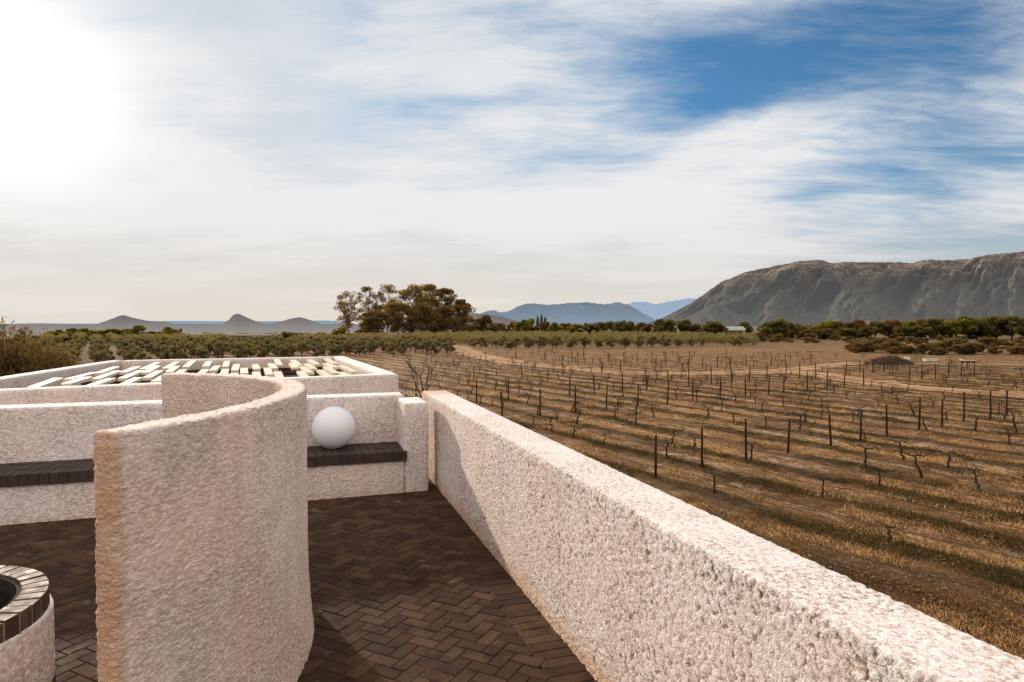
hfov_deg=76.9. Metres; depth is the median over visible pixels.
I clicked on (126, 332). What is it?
green bush
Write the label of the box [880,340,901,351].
scrub bush
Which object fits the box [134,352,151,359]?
olive tree
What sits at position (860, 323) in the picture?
brown bush
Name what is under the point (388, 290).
eucalyptus tree
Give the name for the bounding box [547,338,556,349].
olive tree
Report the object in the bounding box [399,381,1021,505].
drip hose
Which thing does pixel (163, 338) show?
olive tree
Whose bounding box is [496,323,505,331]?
brown bush
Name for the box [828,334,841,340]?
scrub bush
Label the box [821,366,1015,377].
drip hose
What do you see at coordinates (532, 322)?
green bush
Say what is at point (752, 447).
grape vine
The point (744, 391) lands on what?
drip hose
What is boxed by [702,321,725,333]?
dark bush
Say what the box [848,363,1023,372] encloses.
drip hose
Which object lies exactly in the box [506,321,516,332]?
brown bush
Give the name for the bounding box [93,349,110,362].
olive tree
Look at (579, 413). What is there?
grape vine
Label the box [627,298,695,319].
mountain
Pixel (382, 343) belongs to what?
olive tree
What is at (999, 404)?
grape vine
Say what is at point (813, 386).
drip hose
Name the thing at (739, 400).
drip hose
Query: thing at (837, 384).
drip hose
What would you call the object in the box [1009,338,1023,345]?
scrub bush
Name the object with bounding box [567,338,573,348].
olive tree
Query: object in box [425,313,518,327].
foothill
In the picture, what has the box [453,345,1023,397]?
dirt track
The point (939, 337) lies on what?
scrub bush
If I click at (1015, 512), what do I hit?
grape vine
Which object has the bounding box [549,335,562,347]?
olive tree
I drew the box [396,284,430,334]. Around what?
eucalyptus tree
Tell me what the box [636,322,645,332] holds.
brown bush
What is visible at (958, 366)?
drip hose
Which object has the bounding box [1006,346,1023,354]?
scrub bush
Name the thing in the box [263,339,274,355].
olive tree
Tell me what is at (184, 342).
olive tree
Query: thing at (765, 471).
drip hose
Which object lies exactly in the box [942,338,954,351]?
scrub bush
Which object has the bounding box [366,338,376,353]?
olive tree
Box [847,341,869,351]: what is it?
scrub bush
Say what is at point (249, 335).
farm building
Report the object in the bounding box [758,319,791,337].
dark bush
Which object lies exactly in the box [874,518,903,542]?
grape vine
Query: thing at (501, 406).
vineyard post
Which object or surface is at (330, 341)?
olive tree
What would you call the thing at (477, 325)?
brown bush
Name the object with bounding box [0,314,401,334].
hills
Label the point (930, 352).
scrub bush
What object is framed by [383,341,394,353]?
olive tree
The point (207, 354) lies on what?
olive tree
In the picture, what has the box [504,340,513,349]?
olive tree
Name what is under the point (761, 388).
drip hose
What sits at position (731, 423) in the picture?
drip hose
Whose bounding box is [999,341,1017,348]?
scrub bush
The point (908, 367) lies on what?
drip hose
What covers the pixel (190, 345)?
olive tree
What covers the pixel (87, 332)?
green bush
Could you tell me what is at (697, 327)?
brown bush
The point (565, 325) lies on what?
brown bush
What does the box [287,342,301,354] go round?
olive tree
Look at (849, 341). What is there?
scrub bush
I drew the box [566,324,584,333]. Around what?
green bush
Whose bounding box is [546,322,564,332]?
green bush
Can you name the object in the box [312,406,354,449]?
globe lamp
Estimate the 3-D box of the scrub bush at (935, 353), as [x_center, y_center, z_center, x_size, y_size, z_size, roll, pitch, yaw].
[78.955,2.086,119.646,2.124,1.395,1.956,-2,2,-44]
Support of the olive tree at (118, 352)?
on the ground at (822, 350)
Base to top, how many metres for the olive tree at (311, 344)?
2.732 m
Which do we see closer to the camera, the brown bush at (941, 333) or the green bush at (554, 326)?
the brown bush at (941, 333)
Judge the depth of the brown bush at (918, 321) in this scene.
253.74 m
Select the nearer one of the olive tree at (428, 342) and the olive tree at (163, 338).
the olive tree at (428, 342)
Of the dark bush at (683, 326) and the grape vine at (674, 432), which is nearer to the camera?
the grape vine at (674, 432)
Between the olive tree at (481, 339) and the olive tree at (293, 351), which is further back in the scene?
the olive tree at (481, 339)
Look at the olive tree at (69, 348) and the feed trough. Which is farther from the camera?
the feed trough
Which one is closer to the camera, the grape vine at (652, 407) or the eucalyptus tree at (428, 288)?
the grape vine at (652, 407)
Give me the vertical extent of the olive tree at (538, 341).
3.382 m
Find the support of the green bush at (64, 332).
on the ground at (822, 350)
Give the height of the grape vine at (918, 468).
1.295 m
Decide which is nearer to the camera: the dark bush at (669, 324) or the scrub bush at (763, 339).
the scrub bush at (763, 339)
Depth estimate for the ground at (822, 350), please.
36.74 m
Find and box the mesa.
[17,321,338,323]
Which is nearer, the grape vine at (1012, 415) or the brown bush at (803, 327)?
the grape vine at (1012, 415)
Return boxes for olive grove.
[19,330,759,345]
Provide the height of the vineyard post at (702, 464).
1.838 m
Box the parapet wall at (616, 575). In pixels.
[422,390,1023,681]
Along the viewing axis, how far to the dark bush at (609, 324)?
308.57 m
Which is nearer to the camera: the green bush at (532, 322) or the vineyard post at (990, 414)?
the vineyard post at (990, 414)
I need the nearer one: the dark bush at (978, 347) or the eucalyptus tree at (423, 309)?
the dark bush at (978, 347)
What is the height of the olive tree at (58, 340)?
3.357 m
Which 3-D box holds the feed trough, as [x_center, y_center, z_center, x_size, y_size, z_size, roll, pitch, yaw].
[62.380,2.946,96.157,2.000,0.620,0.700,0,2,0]
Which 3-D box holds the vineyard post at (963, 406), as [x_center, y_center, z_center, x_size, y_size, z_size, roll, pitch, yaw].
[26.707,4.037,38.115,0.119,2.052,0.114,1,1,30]
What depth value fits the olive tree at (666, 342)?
156.24 m
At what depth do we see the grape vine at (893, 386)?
52.37 m
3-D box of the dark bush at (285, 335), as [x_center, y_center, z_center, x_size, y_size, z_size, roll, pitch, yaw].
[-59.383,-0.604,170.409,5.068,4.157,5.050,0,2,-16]
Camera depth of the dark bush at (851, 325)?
258.84 m
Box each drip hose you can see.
[384,360,1021,444]
[384,364,1023,454]
[385,367,1023,468]
[399,375,1021,483]
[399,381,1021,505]
[401,390,1022,528]
[411,361,1023,436]
[418,359,1019,426]
[430,358,1023,420]
[455,358,1021,413]
[462,357,1001,407]
[544,436,1023,559]
[631,370,1023,405]
[673,371,1018,399]
[694,506,1023,605]
[710,371,1022,396]
[723,370,1019,392]
[810,367,1021,379]
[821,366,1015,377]
[833,365,1009,375]
[840,364,1016,373]
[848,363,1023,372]
[851,362,1014,370]
[861,371,1017,381]
[876,362,1023,369]
[891,375,1023,384]
[898,362,1022,368]
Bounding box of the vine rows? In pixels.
[430,351,993,369]
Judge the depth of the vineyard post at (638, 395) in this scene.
45.14 m
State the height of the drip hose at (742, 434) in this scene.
0.195 m
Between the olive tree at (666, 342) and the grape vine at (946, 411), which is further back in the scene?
the olive tree at (666, 342)
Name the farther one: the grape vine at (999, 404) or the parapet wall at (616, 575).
the grape vine at (999, 404)
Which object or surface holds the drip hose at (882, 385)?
attached to the vineyard post
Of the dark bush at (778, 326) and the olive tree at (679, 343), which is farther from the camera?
the dark bush at (778, 326)
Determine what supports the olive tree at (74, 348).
on the ground at (822, 350)
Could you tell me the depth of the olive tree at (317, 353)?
106.28 m
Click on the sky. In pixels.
(161, 160)
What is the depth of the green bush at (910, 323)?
247.89 m
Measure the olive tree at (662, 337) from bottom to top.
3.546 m
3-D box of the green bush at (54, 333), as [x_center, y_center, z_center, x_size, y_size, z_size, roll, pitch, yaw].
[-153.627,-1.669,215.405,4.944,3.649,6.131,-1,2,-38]
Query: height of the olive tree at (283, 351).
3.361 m
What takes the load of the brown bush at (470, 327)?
on the ground at (822, 350)
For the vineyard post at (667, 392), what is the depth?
46.61 m
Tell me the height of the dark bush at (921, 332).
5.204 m
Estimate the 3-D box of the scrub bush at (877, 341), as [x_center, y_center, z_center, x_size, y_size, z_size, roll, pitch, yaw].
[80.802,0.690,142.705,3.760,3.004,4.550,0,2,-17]
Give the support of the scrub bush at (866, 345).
on the ground at (822, 350)
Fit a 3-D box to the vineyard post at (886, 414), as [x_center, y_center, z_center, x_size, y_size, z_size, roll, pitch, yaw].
[19.512,4.251,33.603,0.159,1.909,0.114,0,2,-11]
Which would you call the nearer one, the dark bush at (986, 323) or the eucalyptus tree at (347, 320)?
the dark bush at (986, 323)
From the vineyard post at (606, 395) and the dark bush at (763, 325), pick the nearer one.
the vineyard post at (606, 395)
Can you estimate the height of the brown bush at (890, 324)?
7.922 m
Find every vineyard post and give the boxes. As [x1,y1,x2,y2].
[501,393,502,416]
[539,389,540,415]
[593,374,594,393]
[605,385,607,409]
[637,384,638,405]
[654,434,656,477]
[667,381,668,403]
[701,428,703,467]
[745,419,746,459]
[787,419,790,452]
[828,413,831,445]
[859,410,862,441]
[885,404,887,434]
[918,398,920,429]
[941,399,942,426]
[963,392,964,421]
[989,390,991,418]
[1005,390,1007,413]
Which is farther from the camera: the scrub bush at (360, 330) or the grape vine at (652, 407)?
the scrub bush at (360, 330)
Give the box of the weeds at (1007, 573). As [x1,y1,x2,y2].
[439,372,1023,592]
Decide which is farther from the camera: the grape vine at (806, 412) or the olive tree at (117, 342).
the olive tree at (117, 342)
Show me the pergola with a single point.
(119, 380)
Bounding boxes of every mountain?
[481,302,655,323]
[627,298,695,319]
[646,251,1023,325]
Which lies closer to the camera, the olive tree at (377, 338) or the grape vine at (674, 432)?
the grape vine at (674, 432)
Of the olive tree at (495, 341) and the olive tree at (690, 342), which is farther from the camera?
the olive tree at (690, 342)
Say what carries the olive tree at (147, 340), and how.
on the ground at (822, 350)
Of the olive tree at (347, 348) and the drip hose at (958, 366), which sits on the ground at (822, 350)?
the olive tree at (347, 348)
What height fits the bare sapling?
3.582 m
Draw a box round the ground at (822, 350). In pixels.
[0,324,1023,657]
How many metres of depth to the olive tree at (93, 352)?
89.55 m
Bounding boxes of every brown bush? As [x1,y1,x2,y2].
[461,324,480,331]
[471,318,486,331]
[478,315,497,333]
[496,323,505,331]
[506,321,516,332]
[559,323,571,331]
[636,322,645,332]
[643,324,659,332]
[690,323,703,332]
[794,324,813,337]
[853,319,869,329]
[883,319,903,336]
[915,318,933,336]
[928,318,955,338]
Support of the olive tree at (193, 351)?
on the ground at (822, 350)
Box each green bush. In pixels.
[43,331,58,335]
[55,329,72,336]
[73,328,99,336]
[81,335,91,341]
[100,328,125,336]
[121,331,137,335]
[129,325,146,334]
[161,326,179,334]
[333,326,351,336]
[513,319,531,331]
[526,318,539,331]
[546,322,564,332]
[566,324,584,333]
[807,323,820,337]
[815,320,838,334]
[902,320,921,326]
[941,315,978,337]
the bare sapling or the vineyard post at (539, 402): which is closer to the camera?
the vineyard post at (539, 402)
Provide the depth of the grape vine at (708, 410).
39.82 m
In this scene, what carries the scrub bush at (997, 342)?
on the ground at (822, 350)
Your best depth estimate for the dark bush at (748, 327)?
288.29 m
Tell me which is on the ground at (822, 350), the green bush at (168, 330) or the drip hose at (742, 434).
the green bush at (168, 330)
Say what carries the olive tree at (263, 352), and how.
on the ground at (822, 350)
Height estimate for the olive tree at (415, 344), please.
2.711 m
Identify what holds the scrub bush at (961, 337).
on the ground at (822, 350)
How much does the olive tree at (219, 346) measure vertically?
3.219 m
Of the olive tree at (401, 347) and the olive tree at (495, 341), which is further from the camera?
the olive tree at (495, 341)
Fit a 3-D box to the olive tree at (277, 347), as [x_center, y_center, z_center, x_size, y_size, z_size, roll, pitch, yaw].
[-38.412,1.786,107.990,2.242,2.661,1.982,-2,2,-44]
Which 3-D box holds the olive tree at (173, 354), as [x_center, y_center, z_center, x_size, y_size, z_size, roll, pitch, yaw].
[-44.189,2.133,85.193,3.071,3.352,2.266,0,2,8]
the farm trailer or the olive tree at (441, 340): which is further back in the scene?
the olive tree at (441, 340)
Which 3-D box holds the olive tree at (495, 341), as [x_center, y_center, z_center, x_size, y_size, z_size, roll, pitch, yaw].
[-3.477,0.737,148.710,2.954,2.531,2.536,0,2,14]
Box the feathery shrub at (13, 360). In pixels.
[0,317,85,376]
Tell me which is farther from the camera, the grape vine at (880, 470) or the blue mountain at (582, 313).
the blue mountain at (582, 313)
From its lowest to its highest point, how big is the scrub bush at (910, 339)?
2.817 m
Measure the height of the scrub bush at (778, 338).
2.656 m
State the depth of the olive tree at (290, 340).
122.22 m
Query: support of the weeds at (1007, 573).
on the ground at (822, 350)
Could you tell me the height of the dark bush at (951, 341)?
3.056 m
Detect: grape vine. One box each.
[541,415,555,431]
[565,421,582,437]
[572,404,587,423]
[606,400,622,418]
[611,393,623,410]
[627,408,642,424]
[632,397,642,414]
[643,400,659,417]
[661,436,675,458]
[664,425,684,442]
[687,433,700,447]
[701,466,726,493]
[702,404,714,417]
[716,394,730,411]
[740,435,766,460]
[788,409,815,429]
[800,406,813,421]
[809,470,840,497]
[845,438,882,467]
[857,429,874,441]
[861,462,894,485]
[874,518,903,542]
[887,433,913,459]
[889,382,900,394]
[894,447,932,477]
[898,398,918,415]
[910,413,932,431]
[929,444,968,467]
[934,405,959,418]
[961,460,989,487]
[969,411,989,429]
[989,399,1012,413]
[997,425,1016,442]
[999,404,1020,419]
[1001,408,1021,426]
[1004,418,1022,433]
[1006,501,1023,515]
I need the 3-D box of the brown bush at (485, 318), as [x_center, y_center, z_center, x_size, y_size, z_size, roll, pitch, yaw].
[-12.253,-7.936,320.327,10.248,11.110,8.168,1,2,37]
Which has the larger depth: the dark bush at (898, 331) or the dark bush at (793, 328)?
the dark bush at (793, 328)
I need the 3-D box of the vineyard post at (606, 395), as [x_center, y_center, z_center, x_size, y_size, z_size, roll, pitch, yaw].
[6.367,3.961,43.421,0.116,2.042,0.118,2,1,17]
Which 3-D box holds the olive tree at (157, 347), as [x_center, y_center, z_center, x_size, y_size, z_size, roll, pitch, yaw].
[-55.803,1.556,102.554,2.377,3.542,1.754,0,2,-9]
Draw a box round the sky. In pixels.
[0,0,1023,323]
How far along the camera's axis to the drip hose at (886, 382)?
58.02 m
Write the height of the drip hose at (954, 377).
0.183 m
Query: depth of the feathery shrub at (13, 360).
24.37 m
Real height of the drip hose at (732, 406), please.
0.196 m
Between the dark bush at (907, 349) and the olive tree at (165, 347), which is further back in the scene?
the dark bush at (907, 349)
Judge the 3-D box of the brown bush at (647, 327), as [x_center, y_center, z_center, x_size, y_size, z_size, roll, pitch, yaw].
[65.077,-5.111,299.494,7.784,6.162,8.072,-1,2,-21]
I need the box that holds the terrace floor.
[0,477,597,681]
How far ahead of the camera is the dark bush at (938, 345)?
123.42 m
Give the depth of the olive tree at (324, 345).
116.55 m
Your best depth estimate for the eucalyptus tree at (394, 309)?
315.20 m
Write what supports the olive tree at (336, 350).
on the ground at (822, 350)
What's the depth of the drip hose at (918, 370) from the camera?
74.60 m
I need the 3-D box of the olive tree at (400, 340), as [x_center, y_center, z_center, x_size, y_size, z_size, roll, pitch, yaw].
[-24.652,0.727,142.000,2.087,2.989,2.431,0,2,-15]
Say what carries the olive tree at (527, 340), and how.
on the ground at (822, 350)
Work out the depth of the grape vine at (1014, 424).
33.66 m
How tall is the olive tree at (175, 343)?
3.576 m
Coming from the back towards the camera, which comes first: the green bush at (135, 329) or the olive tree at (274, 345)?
the green bush at (135, 329)
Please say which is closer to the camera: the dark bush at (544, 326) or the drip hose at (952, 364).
the drip hose at (952, 364)
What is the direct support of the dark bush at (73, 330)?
on the ground at (822, 350)
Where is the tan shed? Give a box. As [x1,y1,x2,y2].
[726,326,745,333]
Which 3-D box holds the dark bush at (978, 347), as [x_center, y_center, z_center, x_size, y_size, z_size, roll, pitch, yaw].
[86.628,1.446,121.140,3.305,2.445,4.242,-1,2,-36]
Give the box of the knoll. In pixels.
[674,303,756,325]
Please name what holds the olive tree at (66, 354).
on the ground at (822, 350)
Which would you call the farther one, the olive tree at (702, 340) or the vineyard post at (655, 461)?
the olive tree at (702, 340)
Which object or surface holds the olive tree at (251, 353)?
on the ground at (822, 350)
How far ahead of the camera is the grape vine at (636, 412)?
37.21 m
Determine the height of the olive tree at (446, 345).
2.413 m
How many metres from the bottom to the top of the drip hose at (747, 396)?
0.214 m
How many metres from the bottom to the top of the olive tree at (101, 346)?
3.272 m
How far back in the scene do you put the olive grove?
188.61 m
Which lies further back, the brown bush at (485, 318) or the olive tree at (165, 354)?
the brown bush at (485, 318)
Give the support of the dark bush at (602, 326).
on the ground at (822, 350)
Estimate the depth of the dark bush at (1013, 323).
228.61 m
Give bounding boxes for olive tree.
[49,337,61,345]
[49,343,74,354]
[52,351,74,365]
[55,345,77,364]
[63,343,81,356]
[88,343,112,354]
[89,347,104,362]
[92,337,107,343]
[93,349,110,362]
[97,339,110,348]
[97,350,115,360]
[115,337,128,348]
[116,346,129,355]
[120,339,129,350]
[121,347,139,359]
[125,349,146,359]
[127,343,143,350]
[134,337,143,347]
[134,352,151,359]
[141,337,152,348]
[143,342,153,353]
[154,340,166,358]
[159,336,168,341]
[159,344,167,357]
[160,345,176,358]
[169,345,188,358]
[172,338,182,345]
[176,338,189,353]
[180,342,199,357]
[187,344,206,355]
[194,346,209,356]
[195,347,210,358]
[205,338,222,355]
[213,341,231,357]
[213,346,226,356]
[226,342,238,349]
[228,338,240,348]
[230,341,252,357]
[233,342,248,357]
[248,344,256,357]
[252,345,267,357]
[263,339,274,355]
[269,341,280,356]
[275,344,289,356]
[279,341,297,356]
[283,338,294,353]
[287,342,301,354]
[294,341,309,356]
[306,341,319,352]
[308,338,319,342]
[310,345,323,356]
[320,341,327,355]
[322,339,338,351]
[325,344,341,355]
[328,341,343,350]
[343,338,355,354]
[353,339,364,346]
[353,341,367,355]
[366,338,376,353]
[372,334,380,345]
[377,339,388,352]
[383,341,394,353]
[385,343,400,356]
[396,338,403,345]
[398,342,406,354]
[399,340,410,350]
[408,341,420,352]
[419,339,432,353]
[429,340,441,355]
[434,337,445,350]
[440,342,453,353]
[442,336,452,345]
[447,341,455,350]
[469,338,479,346]
[476,336,486,346]
[490,339,502,348]
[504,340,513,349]
[521,335,531,348]
[535,336,542,346]
[541,337,545,347]
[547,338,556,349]
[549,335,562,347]
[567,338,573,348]
[578,335,591,348]
[595,337,603,347]
[605,339,616,347]
[606,335,615,346]
[620,336,630,345]
[636,336,644,347]
[647,335,659,347]
[660,334,666,344]
[662,338,670,347]
[673,338,681,346]
[687,338,693,346]
[699,338,704,345]
[729,335,738,346]
[737,335,744,344]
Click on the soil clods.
(918, 589)
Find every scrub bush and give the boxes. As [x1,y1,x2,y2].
[354,329,368,334]
[753,332,767,341]
[772,334,783,341]
[802,338,811,342]
[804,332,817,341]
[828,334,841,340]
[845,339,861,342]
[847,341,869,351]
[851,347,862,352]
[854,340,879,352]
[869,338,882,346]
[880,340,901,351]
[885,347,903,353]
[896,336,906,341]
[904,336,921,345]
[917,337,927,342]
[928,347,943,354]
[932,348,942,354]
[932,349,948,354]
[935,335,943,340]
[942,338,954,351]
[952,335,967,339]
[952,342,977,354]
[975,337,999,348]
[978,340,1001,345]
[987,346,1002,353]
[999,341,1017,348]
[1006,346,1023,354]
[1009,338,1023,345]
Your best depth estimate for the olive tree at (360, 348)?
114.39 m
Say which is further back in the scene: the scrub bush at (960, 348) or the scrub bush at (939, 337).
the scrub bush at (939, 337)
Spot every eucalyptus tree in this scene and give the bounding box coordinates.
[335,291,363,332]
[355,286,382,320]
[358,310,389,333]
[372,284,398,331]
[381,302,414,334]
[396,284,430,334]
[404,302,440,331]
[414,284,445,326]
[428,287,457,330]
[428,305,462,332]
[450,299,475,333]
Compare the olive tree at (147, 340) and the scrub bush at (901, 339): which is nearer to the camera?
the olive tree at (147, 340)
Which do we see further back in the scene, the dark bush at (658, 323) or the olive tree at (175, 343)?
the dark bush at (658, 323)
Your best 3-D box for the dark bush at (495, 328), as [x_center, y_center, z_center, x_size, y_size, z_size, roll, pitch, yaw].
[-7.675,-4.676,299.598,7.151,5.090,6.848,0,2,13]
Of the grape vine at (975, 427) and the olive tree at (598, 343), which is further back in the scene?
the olive tree at (598, 343)
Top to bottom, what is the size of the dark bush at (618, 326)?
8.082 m
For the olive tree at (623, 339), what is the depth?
149.76 m
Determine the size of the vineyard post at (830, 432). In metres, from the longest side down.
1.852 x 0.123 x 0.119 m
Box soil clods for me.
[455,392,1023,656]
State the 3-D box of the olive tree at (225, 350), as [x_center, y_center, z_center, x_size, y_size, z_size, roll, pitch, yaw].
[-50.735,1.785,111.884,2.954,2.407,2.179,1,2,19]
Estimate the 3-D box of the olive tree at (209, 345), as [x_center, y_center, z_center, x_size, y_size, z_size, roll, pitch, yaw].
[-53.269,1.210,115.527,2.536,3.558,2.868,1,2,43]
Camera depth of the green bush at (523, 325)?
307.92 m
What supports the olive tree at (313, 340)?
on the ground at (822, 350)
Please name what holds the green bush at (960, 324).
on the ground at (822, 350)
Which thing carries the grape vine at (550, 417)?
on the ground at (822, 350)
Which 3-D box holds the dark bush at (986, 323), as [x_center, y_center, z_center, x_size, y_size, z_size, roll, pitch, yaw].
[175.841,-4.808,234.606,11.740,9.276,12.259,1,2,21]
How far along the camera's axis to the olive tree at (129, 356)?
86.40 m
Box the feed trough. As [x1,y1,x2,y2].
[923,359,937,362]
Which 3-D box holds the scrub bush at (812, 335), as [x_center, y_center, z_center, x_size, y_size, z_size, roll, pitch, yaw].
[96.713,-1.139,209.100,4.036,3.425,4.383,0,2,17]
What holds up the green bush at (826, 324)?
on the ground at (822, 350)
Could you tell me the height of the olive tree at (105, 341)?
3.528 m
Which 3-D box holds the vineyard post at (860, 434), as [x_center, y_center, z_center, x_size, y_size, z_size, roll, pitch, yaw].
[17.239,4.318,31.888,0.122,1.849,0.118,2,1,35]
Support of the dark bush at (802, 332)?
on the ground at (822, 350)
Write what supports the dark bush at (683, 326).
on the ground at (822, 350)
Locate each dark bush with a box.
[61,337,72,342]
[66,328,78,335]
[280,331,296,338]
[488,326,501,331]
[539,321,549,331]
[581,323,595,333]
[592,322,608,332]
[606,321,614,331]
[612,320,627,333]
[625,321,639,332]
[653,319,665,327]
[658,319,676,333]
[674,319,694,333]
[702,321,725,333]
[737,322,753,332]
[756,321,772,334]
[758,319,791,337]
[787,322,800,336]
[798,329,816,337]
[814,328,840,338]
[830,321,847,334]
[832,328,860,336]
[841,321,859,337]
[858,326,878,337]
[866,321,885,337]
[888,326,915,338]
[901,345,914,353]
[904,326,932,337]
[913,343,933,354]
[918,318,948,338]
[929,342,946,350]
[946,338,971,346]
[964,342,985,354]
[965,317,993,338]
[978,315,1010,338]
[991,315,1023,339]
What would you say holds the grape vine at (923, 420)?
on the ground at (822, 350)
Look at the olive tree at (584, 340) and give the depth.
149.00 m
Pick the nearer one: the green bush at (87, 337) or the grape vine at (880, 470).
the grape vine at (880, 470)
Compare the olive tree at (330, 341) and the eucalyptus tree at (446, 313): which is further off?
the eucalyptus tree at (446, 313)
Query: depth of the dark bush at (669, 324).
299.23 m
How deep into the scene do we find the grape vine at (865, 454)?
26.02 m
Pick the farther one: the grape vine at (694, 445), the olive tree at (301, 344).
the olive tree at (301, 344)
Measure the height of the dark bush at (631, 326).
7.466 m
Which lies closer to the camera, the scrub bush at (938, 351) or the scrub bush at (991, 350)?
the scrub bush at (938, 351)
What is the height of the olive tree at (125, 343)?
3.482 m
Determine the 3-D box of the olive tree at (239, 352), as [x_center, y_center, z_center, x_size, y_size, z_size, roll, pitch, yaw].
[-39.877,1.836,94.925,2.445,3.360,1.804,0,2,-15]
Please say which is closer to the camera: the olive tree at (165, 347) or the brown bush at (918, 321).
the olive tree at (165, 347)
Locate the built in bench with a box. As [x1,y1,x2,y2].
[0,392,428,524]
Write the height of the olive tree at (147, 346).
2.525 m
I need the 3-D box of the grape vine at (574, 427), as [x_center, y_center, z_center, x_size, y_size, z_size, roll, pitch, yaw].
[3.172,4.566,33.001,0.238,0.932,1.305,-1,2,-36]
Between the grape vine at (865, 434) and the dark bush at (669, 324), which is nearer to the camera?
the grape vine at (865, 434)
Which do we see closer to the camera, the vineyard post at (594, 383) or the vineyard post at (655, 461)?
the vineyard post at (655, 461)
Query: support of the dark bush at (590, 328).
on the ground at (822, 350)
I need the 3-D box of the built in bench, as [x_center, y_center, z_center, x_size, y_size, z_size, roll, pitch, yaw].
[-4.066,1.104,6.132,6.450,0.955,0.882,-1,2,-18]
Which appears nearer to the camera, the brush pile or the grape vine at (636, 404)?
the grape vine at (636, 404)
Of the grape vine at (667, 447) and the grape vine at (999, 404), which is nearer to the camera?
the grape vine at (667, 447)
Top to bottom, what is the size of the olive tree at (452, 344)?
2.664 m
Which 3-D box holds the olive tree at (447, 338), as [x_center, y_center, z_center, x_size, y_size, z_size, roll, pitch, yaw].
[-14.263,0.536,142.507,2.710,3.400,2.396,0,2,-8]
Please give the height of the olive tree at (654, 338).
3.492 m
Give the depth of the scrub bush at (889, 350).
123.20 m
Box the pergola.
[0,356,398,404]
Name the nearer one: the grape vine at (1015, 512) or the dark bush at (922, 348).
the grape vine at (1015, 512)
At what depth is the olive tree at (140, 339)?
145.21 m
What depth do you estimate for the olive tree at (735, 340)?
160.74 m
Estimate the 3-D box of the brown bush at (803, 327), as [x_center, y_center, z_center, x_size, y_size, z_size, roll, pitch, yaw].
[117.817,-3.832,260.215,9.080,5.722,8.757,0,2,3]
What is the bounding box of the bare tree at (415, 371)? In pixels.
[388,345,447,398]
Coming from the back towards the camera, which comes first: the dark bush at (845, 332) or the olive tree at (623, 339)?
the dark bush at (845, 332)
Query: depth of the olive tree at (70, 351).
83.47 m
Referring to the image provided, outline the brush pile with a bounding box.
[863,353,915,364]
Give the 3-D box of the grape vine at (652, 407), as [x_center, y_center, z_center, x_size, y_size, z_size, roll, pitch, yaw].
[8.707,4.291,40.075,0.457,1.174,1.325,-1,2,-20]
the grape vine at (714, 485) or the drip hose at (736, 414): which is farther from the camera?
the drip hose at (736, 414)
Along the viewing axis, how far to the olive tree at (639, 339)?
151.97 m
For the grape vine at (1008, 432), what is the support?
on the ground at (822, 350)
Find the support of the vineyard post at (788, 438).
on the ground at (822, 350)
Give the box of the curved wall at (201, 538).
[93,372,313,681]
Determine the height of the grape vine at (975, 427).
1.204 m
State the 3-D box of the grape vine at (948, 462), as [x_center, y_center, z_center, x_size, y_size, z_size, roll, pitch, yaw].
[17.569,4.709,26.008,0.249,0.977,1.368,-1,2,-41]
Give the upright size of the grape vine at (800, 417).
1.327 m
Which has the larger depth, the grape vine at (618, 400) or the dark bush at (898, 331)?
the dark bush at (898, 331)
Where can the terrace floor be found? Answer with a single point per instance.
(420, 586)
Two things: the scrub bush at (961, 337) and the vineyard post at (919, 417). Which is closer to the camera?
the vineyard post at (919, 417)
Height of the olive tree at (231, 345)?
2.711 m
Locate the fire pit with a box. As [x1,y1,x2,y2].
[0,565,55,681]
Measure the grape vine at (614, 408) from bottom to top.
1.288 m
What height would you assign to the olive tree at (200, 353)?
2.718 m
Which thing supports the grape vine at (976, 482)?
on the ground at (822, 350)
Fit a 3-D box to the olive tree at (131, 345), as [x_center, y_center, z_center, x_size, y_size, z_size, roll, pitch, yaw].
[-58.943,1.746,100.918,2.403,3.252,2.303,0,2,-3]
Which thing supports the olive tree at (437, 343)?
on the ground at (822, 350)
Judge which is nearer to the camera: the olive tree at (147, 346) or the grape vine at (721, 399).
the grape vine at (721, 399)
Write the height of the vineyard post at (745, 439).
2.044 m
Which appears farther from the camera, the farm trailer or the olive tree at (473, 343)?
the olive tree at (473, 343)
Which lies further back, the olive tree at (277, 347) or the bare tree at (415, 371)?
the olive tree at (277, 347)
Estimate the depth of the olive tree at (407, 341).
130.41 m
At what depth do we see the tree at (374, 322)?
313.40 m
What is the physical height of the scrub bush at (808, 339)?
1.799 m
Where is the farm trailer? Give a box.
[959,359,976,362]
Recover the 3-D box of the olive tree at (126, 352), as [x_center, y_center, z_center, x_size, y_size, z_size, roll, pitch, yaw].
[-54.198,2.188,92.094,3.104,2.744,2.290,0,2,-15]
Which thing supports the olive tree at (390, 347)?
on the ground at (822, 350)
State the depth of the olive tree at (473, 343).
157.92 m
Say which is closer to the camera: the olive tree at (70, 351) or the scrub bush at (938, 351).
the olive tree at (70, 351)
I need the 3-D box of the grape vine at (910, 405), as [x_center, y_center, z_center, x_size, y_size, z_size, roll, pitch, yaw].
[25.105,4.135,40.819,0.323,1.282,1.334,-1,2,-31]
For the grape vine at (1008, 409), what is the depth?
38.57 m
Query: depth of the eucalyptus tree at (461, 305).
328.27 m
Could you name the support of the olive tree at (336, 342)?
on the ground at (822, 350)
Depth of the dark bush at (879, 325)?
253.05 m
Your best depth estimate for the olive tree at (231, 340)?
123.03 m
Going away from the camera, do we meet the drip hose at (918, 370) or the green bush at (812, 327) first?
the drip hose at (918, 370)
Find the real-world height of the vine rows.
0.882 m

